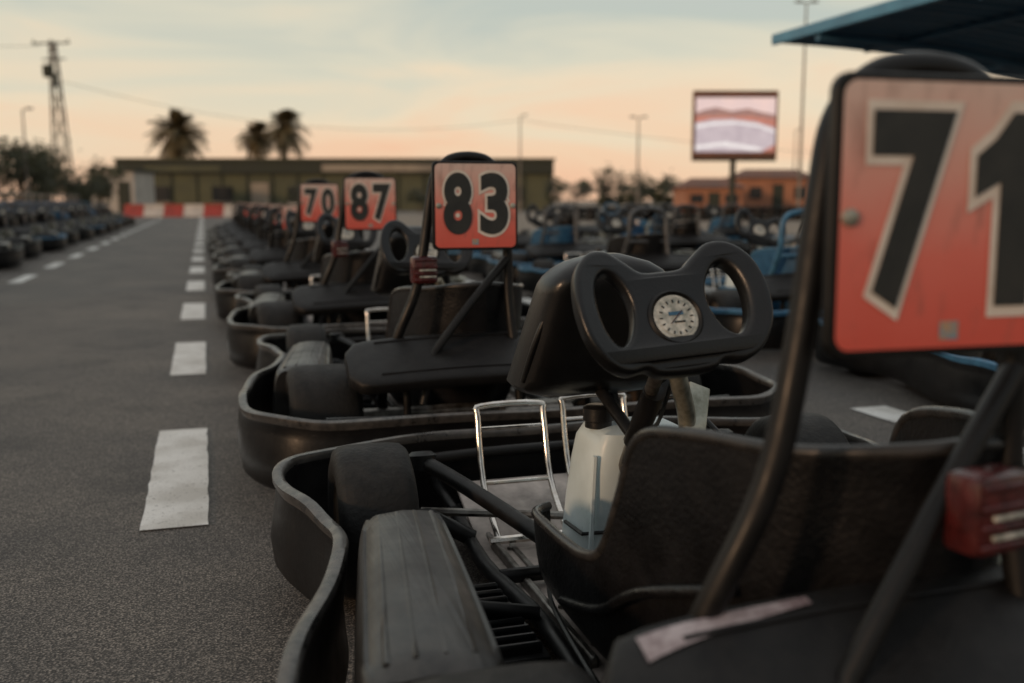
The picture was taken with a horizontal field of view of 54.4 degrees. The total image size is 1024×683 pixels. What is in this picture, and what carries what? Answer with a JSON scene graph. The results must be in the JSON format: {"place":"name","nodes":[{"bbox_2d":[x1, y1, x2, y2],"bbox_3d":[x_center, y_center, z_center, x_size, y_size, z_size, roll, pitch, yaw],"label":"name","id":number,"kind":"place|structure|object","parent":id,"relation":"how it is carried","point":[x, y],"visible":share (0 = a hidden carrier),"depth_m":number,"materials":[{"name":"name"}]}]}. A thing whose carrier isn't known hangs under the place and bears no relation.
{"place":"outdoors","nodes":[
{"label":"outdoors","id":0,"kind":"place"},
{"bbox_2d":[64,201,673,210],"bbox_3d":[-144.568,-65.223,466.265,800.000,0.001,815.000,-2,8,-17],"label":"dry field","id":1,"kind":"structure","parent":0,"point":[586,203],"depth_m":268.66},
{"bbox_2d":[143,108,211,157],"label":"palm tree","id":2,"kind":"object","parent":1,"relation":"on","point":[179,143],"visible":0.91,"depth_m":89.55,"materials":[{"name":"green plant"}]},
{"bbox_2d":[233,121,277,157],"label":"palm tree","id":3,"kind":"object","parent":1,"relation":"on","point":[254,135],"visible":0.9,"depth_m":107.35,"materials":[{"name":"green plant"}]},
{"bbox_2d":[257,109,311,157],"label":"palm tree","id":4,"kind":"object","parent":1,"relation":"on","point":[284,136],"visible":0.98,"depth_m":97.43,"materials":[{"name":"green plant"}]},
{"bbox_2d":[0,210,951,682],"bbox_3d":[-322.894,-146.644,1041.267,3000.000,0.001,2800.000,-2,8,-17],"label":"ground","id":5,"kind":"structure","parent":0,"point":[96,582],"depth_m":2.95,"materials":[{"name":"grey asphalt"}]},
{"bbox_2d":[0,149,21,185],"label":"tree","id":6,"kind":"object","parent":5,"relation":"on","point":[7,172],"visible":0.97,"depth_m":50.24,"materials":[{"name":"green plant"}]},
{"bbox_2d":[0,240,24,269],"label":"go kart","id":7,"kind":"object","parent":5,"relation":"on","point":[12,255],"visible":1,"depth_m":11.44,"materials":[{"name":"plastic"}]},
{"bbox_2d":[0,229,41,257],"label":"go kart","id":8,"kind":"object","parent":5,"relation":"on","point":[32,247],"visible":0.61,"depth_m":13.49,"materials":[{"name":"plastic"}]},
{"bbox_2d":[21,107,32,214],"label":"street lamp","id":9,"kind":"object","parent":5,"relation":"on","point":[26,168],"visible":0.72,"depth_m":51.14,"materials":[{"name":"metal"}]},
{"bbox_2d":[0,203,66,251],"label":"go kart","id":10,"kind":"object","parent":5,"relation":"on","point":[51,240],"visible":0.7,"depth_m":15.41,"materials":[{"name":"plastic"}]},
{"bbox_2d":[0,136,73,194],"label":"tree","id":11,"kind":"object","parent":5,"relation":"on","point":[17,164],"visible":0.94,"depth_m":51.44,"materials":[{"name":"green plant"}]},
{"bbox_2d":[0,192,80,213],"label":"track fence","id":12,"kind":"object","parent":5,"relation":"on","point":[24,202],"visible":0.45,"depth_m":29.32,"materials":[{"name":"metal"}]},
{"bbox_2d":[0,136,81,200],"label":"tree","id":13,"kind":"object","parent":5,"relation":"on","point":[20,183],"visible":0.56,"depth_m":53.37,"materials":[{"name":"green plant"}]},
{"bbox_2d":[8,203,78,243],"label":"go kart","id":14,"kind":"object","parent":5,"relation":"on","point":[22,216],"visible":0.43,"depth_m":17.46,"materials":[{"name":"plastic"}]},
{"bbox_2d":[32,39,77,200],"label":"lattice utility pole","id":15,"kind":"object","parent":5,"relation":"on","point":[48,71],"visible":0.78,"depth_m":58.41,"materials":[{"name":"metal"}]},
{"bbox_2d":[0,46,798,151],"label":"power line","id":16,"kind":"object","parent":15,"relation":"attached to","point":[341,128],"visible":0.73,"depth_m":65.94,"materials":[{"name":"metal"}]},
{"bbox_2d":[29,202,93,240],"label":"go kart","id":17,"kind":"object","parent":5,"relation":"on","point":[42,215],"visible":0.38,"depth_m":19.44,"materials":[{"name":"plastic"}]},
{"bbox_2d":[25,140,116,211],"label":"tree","id":18,"kind":"object","parent":5,"relation":"on","point":[60,183],"visible":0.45,"depth_m":57.17,"materials":[{"name":"green plant"}]},
{"bbox_2d":[46,202,105,236],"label":"go kart","id":19,"kind":"object","parent":5,"relation":"on","point":[62,215],"visible":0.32,"depth_m":21.52,"materials":[{"name":"plastic"}]},
{"bbox_2d":[56,165,114,204],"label":"tree","id":20,"kind":"object","parent":5,"relation":"on","point":[90,188],"visible":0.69,"depth_m":58.87,"materials":[{"name":"green plant"}]},
{"bbox_2d":[60,202,113,232],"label":"go kart","id":21,"kind":"object","parent":5,"relation":"on","point":[73,212],"visible":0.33,"depth_m":23.56,"materials":[{"name":"plastic"}]},
{"bbox_2d":[71,202,120,229],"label":"go kart","id":22,"kind":"object","parent":5,"relation":"on","point":[87,214],"visible":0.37,"depth_m":25.63,"materials":[{"name":"plastic"}]},
{"bbox_2d":[74,155,126,205],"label":"tree","id":23,"kind":"object","parent":5,"relation":"on","point":[107,189],"visible":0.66,"depth_m":62.84,"materials":[{"name":"green plant"}]},
{"bbox_2d":[78,202,123,227],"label":"go kart","id":24,"kind":"object","parent":5,"relation":"on","point":[93,212],"visible":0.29,"depth_m":27.69,"materials":[{"name":"plastic"}]},
{"bbox_2d":[89,202,128,225],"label":"go kart","id":25,"kind":"object","parent":5,"relation":"on","point":[99,211],"visible":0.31,"depth_m":29.66,"materials":[{"name":"plastic"}]},
{"bbox_2d":[97,202,135,224],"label":"go kart","id":26,"kind":"object","parent":5,"relation":"on","point":[132,220],"visible":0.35,"depth_m":31.69,"materials":[{"name":"plastic"}]},
{"bbox_2d":[86,168,156,211],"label":"white hut","id":27,"kind":"object","parent":5,"relation":"on","point":[135,186],"visible":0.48,"depth_m":69.32,"materials":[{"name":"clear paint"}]},
{"bbox_2d":[97,182,130,211],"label":"window and door","id":28,"kind":"structure","parent":27,"relation":"in","point":[124,187],"depth_m":69.18,"materials":[{"name":"grey glass"}]},
{"bbox_2d":[123,204,236,216],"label":"red white barrier","id":29,"kind":"object","parent":5,"relation":"on","point":[177,210],"visible":0.69,"depth_m":49.45,"materials":[{"name":"red plastic"}]},
{"bbox_2d":[209,203,243,234],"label":"go kart","id":30,"kind":"object","parent":5,"relation":"on","point":[227,225],"visible":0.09,"depth_m":17.84,"materials":[{"name":"plastic"}]},
{"bbox_2d":[207,202,246,235],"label":"go kart","id":31,"kind":"object","parent":5,"relation":"on","point":[225,223],"visible":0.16,"depth_m":19.68,"materials":[{"name":"plastic"}]},
{"bbox_2d":[207,203,248,242],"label":"go kart","id":32,"kind":"object","parent":5,"relation":"on","point":[228,229],"visible":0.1,"depth_m":15.90,"materials":[{"name":"plastic"}]},
{"bbox_2d":[207,203,262,254],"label":"go kart","id":33,"kind":"object","parent":5,"relation":"on","point":[244,229],"visible":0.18,"depth_m":14.08,"materials":[{"name":"plastic"}]},
{"bbox_2d":[210,204,268,261],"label":"go kart","id":34,"kind":"object","parent":5,"relation":"on","point":[239,239],"visible":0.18,"depth_m":12.23,"materials":[{"name":"plastic"}]},
{"bbox_2d":[212,204,287,269],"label":"go kart","id":35,"kind":"object","parent":5,"relation":"on","point":[261,240],"visible":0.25,"depth_m":10.33,"materials":[{"name":"plastic"}]},
{"bbox_2d":[212,205,296,290],"bbox_3d":[-1.906,-0.869,9.127,1.654,0.762,1.899,-3,8,-17],"label":"go kart","id":36,"kind":"object","parent":5,"relation":"on","point":[275,250],"visible":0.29,"depth_m":8.44,"materials":[{"name":"plastic"}]},
{"bbox_2d":[215,179,338,320],"bbox_3d":[-1.303,-0.690,7.215,1.654,0.943,1.899,-2,8,-16],"label":"go kart","id":37,"kind":"object","parent":5,"relation":"on","point":[299,266],"visible":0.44,"depth_m":6.54,"materials":[{"name":"plastic"}]},
{"bbox_2d":[284,183,299,203],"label":"tree","id":38,"kind":"object","parent":5,"relation":"on","point":[294,195],"visible":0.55,"depth_m":74.96,"materials":[{"name":"green plant"}]},
{"bbox_2d":[0,168,681,206],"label":"distant tree line","id":39,"kind":"object","parent":5,"relation":"on","point":[662,184],"visible":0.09,"depth_m":121.96,"materials":[{"name":"green plant"}]},
{"bbox_2d":[154,174,550,210],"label":"walls","id":40,"kind":"structure","parent":5,"relation":"on","point":[190,188],"depth_m":79.03,"materials":[{"name":"paint"}]},
{"bbox_2d":[251,183,269,203],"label":"door","id":41,"kind":"structure","parent":40,"relation":"attached to","point":[259,192],"depth_m":79.01,"materials":[{"name":"beige"}]},
{"bbox_2d":[112,158,555,174],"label":"roof","id":42,"kind":"structure","parent":40,"relation":"on","point":[302,165],"depth_m":78.51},
{"bbox_2d":[155,187,522,202],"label":"windows","id":43,"kind":"structure","parent":40,"relation":"attached to","point":[219,194],"depth_m":79.03,"materials":[{"name":"black glass"}]},
{"bbox_2d":[226,171,529,369],"bbox_3d":[-0.732,-0.439,5.443,1.654,0.943,1.899,-3,8,-17],"label":"go kart","id":44,"kind":"object","parent":5,"relation":"on","point":[342,294],"visible":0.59,"depth_m":4.78,"materials":[{"name":"plastic"}]},
{"bbox_2d":[8,219,905,530],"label":"lane markings","id":45,"kind":"object","parent":5,"relation":"on","point":[178,489],"visible":0.8,"depth_m":3.10,"materials":[{"name":"paint"}]},
{"bbox_2d":[448,235,531,270],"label":"go kart","id":46,"kind":"object","parent":5,"relation":"on","point":[524,241],"visible":0.07,"depth_m":11.22,"materials":[{"name":"plastic"}]},
{"bbox_2d":[237,151,775,489],"bbox_3d":[-0.138,-0.170,3.545,1.654,0.943,1.899,-2,8,-16],"label":"go kart","id":47,"kind":"object","parent":5,"relation":"on","point":[437,353],"visible":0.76,"depth_m":2.89,"materials":[{"name":"plastic"}]},
{"bbox_2d":[518,114,526,211],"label":"street lamp","id":48,"kind":"object","parent":5,"relation":"on","point":[519,208],"visible":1,"depth_m":72.90,"materials":[{"name":"metal"}]},
{"bbox_2d":[469,204,607,283],"bbox_3d":[0.455,-0.987,9.953,1.654,0.764,1.899,-2,8,-17],"label":"go kart","id":49,"kind":"object","parent":5,"relation":"on","point":[554,243],"visible":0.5,"depth_m":9.38,"materials":[{"name":"plastic"}]},
{"bbox_2d":[518,203,600,239],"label":"go kart","id":50,"kind":"object","parent":5,"relation":"on","point":[590,230],"visible":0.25,"depth_m":15.95,"materials":[{"name":"plastic"}]},
{"bbox_2d":[557,179,590,204],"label":"tree","id":51,"kind":"object","parent":5,"relation":"on","point":[576,195],"visible":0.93,"depth_m":88.98,"materials":[{"name":"green plant"}]},
{"bbox_2d":[577,162,633,202],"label":"tree","id":52,"kind":"object","parent":5,"relation":"on","point":[609,184],"visible":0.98,"depth_m":86.50,"materials":[{"name":"green plant"}]},
{"bbox_2d":[593,203,618,228],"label":"go kart","id":53,"kind":"object","parent":5,"relation":"on","point":[603,220],"visible":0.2,"depth_m":20.00,"materials":[{"name":"plastic"}]},
{"bbox_2d":[517,206,726,292],"bbox_3d":[0.982,-0.706,7.992,1.654,0.756,1.899,-3,9,-20],"label":"go kart","id":54,"kind":"object","parent":5,"relation":"on","point":[653,248],"visible":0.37,"depth_m":7.47,"materials":[{"name":"plastic"}]},
{"bbox_2d":[578,203,700,248],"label":"go kart","id":55,"kind":"object","parent":5,"relation":"on","point":[645,226],"visible":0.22,"depth_m":13.30,"materials":[{"name":"plastic"}]},
{"bbox_2d":[619,167,659,205],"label":"tree","id":56,"kind":"object","parent":5,"relation":"on","point":[642,183],"visible":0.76,"depth_m":88.54,"materials":[{"name":"green plant"}]},
{"bbox_2d":[270,51,1023,682],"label":"go kart","id":57,"kind":"object","parent":5,"relation":"on","point":[608,539],"visible":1,"depth_m":1.07,"materials":[{"name":"plastic"}]},
{"bbox_2d":[654,177,680,200],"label":"tree","id":58,"kind":"object","parent":5,"relation":"on","point":[670,189],"visible":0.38,"depth_m":91.03,"materials":[{"name":"green plant"}]},
{"bbox_2d":[643,203,706,232],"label":"go kart","id":59,"kind":"object","parent":5,"relation":"on","point":[658,224],"visible":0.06,"depth_m":17.69,"materials":[{"name":"plastic"}]},
{"bbox_2d":[674,187,742,211],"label":"walls","id":60,"kind":"structure","parent":5,"relation":"on","point":[681,196],"depth_m":69.27,"materials":[{"name":"orange paint"}]},
{"bbox_2d":[671,178,745,187],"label":"roof","id":61,"kind":"structure","parent":60,"relation":"on","point":[707,182],"depth_m":70.26,"materials":[{"name":"tile"}]},
{"bbox_2d":[690,192,737,205],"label":"window and door","id":62,"kind":"structure","parent":60,"relation":"attached to","point":[713,198],"depth_m":69.21,"materials":[{"name":"black glass"}]},
{"bbox_2d":[656,204,763,254],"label":"go kart","id":63,"kind":"object","parent":5,"relation":"on","point":[686,235],"visible":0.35,"depth_m":11.73,"materials":[{"name":"plastic"}]},
{"bbox_2d":[701,203,792,241],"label":"go kart","id":64,"kind":"object","parent":5,"relation":"on","point":[721,224],"visible":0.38,"depth_m":15.46,"materials":[{"name":"plastic"}]},
{"bbox_2d":[705,208,820,348],"bbox_3d":[1.656,-0.433,6.068,1.654,0.756,1.899,-2,8,-13],"label":"go kart","id":65,"kind":"object","parent":5,"relation":"on","point":[775,263],"visible":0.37,"depth_m":5.46,"materials":[{"name":"plastic"}]},
{"bbox_2d":[728,178,807,210],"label":"walls","id":66,"kind":"structure","parent":5,"relation":"on","point":[766,184],"depth_m":75.14,"materials":[{"name":"orange paint"}]},
{"bbox_2d":[725,169,807,178],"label":"roof","id":67,"kind":"structure","parent":66,"relation":"on","point":[768,173],"depth_m":76.02,"materials":[{"name":"tile"}]},
{"bbox_2d":[749,184,805,210],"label":"window and door","id":68,"kind":"structure","parent":66,"relation":"attached to","point":[777,195],"depth_m":75.10,"materials":[{"name":"black glass"}]},
{"bbox_2d":[743,206,802,247],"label":"go kart","id":69,"kind":"object","parent":5,"relation":"on","point":[786,240],"visible":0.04,"depth_m":13.66,"materials":[{"name":"plastic"}]},
{"bbox_2d":[771,242,797,247],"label":"go kart","id":70,"kind":"object","parent":5,"relation":"on","point":[790,244],"depth_m":9.12,"materials":[{"name":"plastic"}]},
{"bbox_2d":[793,129,799,168],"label":"street lamp","id":71,"kind":"object","parent":5,"relation":"on","point":[794,150],"visible":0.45,"depth_m":88.45,"materials":[{"name":"metal"}]},
{"bbox_2d":[771,0,1023,76],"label":"canopy","id":72,"kind":"object","parent":5,"relation":"on","point":[987,36],"visible":0.94,"depth_m":10.78,"materials":[{"name":"blue fabric"}]},
{"bbox_2d":[814,317,996,410],"bbox_3d":[2.317,-0.164,4.145,1.654,0.763,1.899,-2,8,-13],"label":"go kart","id":73,"kind":"object","parent":5,"relation":"on","point":[962,381],"visible":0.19,"depth_m":3.75,"materials":[{"name":"plastic"}]},
{"bbox_2d":[0,0,993,200],"label":"sky","id":74,"kind":"structure","parent":0,"point":[388,68],"materials":[{"name":"beige"}]},
{"bbox_2d":[380,213,800,233],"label":"sand verge","id":75,"kind":"structure","parent":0,"point":[415,219],"depth_m":34.83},
{"bbox_2d":[405,187,425,213],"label":"tree","id":76,"kind":"object","parent":75,"relation":"on","point":[418,197],"visible":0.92,"depth_m":61.15,"materials":[{"name":"green plant"}]},
{"bbox_2d":[541,177,567,204],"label":"tree","id":77,"kind":"object","parent":75,"relation":"on","point":[551,197],"visible":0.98,"depth_m":59.29,"materials":[{"name":"green plant"}]},
{"bbox_2d":[630,116,646,203],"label":"street lamp","id":78,"kind":"object","parent":75,"relation":"on","point":[637,184],"visible":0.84,"depth_m":61.01,"materials":[{"name":"metal"}]},
{"bbox_2d":[543,206,802,220],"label":"tyre wall","id":79,"kind":"structure","parent":75,"relation":"on","point":[687,213],"depth_m":39.67,"materials":[{"name":"rubber"}]},
{"bbox_2d":[691,91,778,220],"bbox_3d":[8.795,-7.361,39.609,3.340,5.070,0.800,0,8,0],"label":"led screen","id":80,"kind":"object","parent":75,"relation":"on","point":[732,127],"visible":0.91,"depth_m":39.20,"materials":[{"name":"plastic"}]},
{"bbox_2d":[795,0,818,205],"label":"street lamp","id":81,"kind":"object","parent":75,"relation":"on","point":[801,132],"visible":0.88,"depth_m":46.93,"materials":[{"name":"metal"}]}
]}

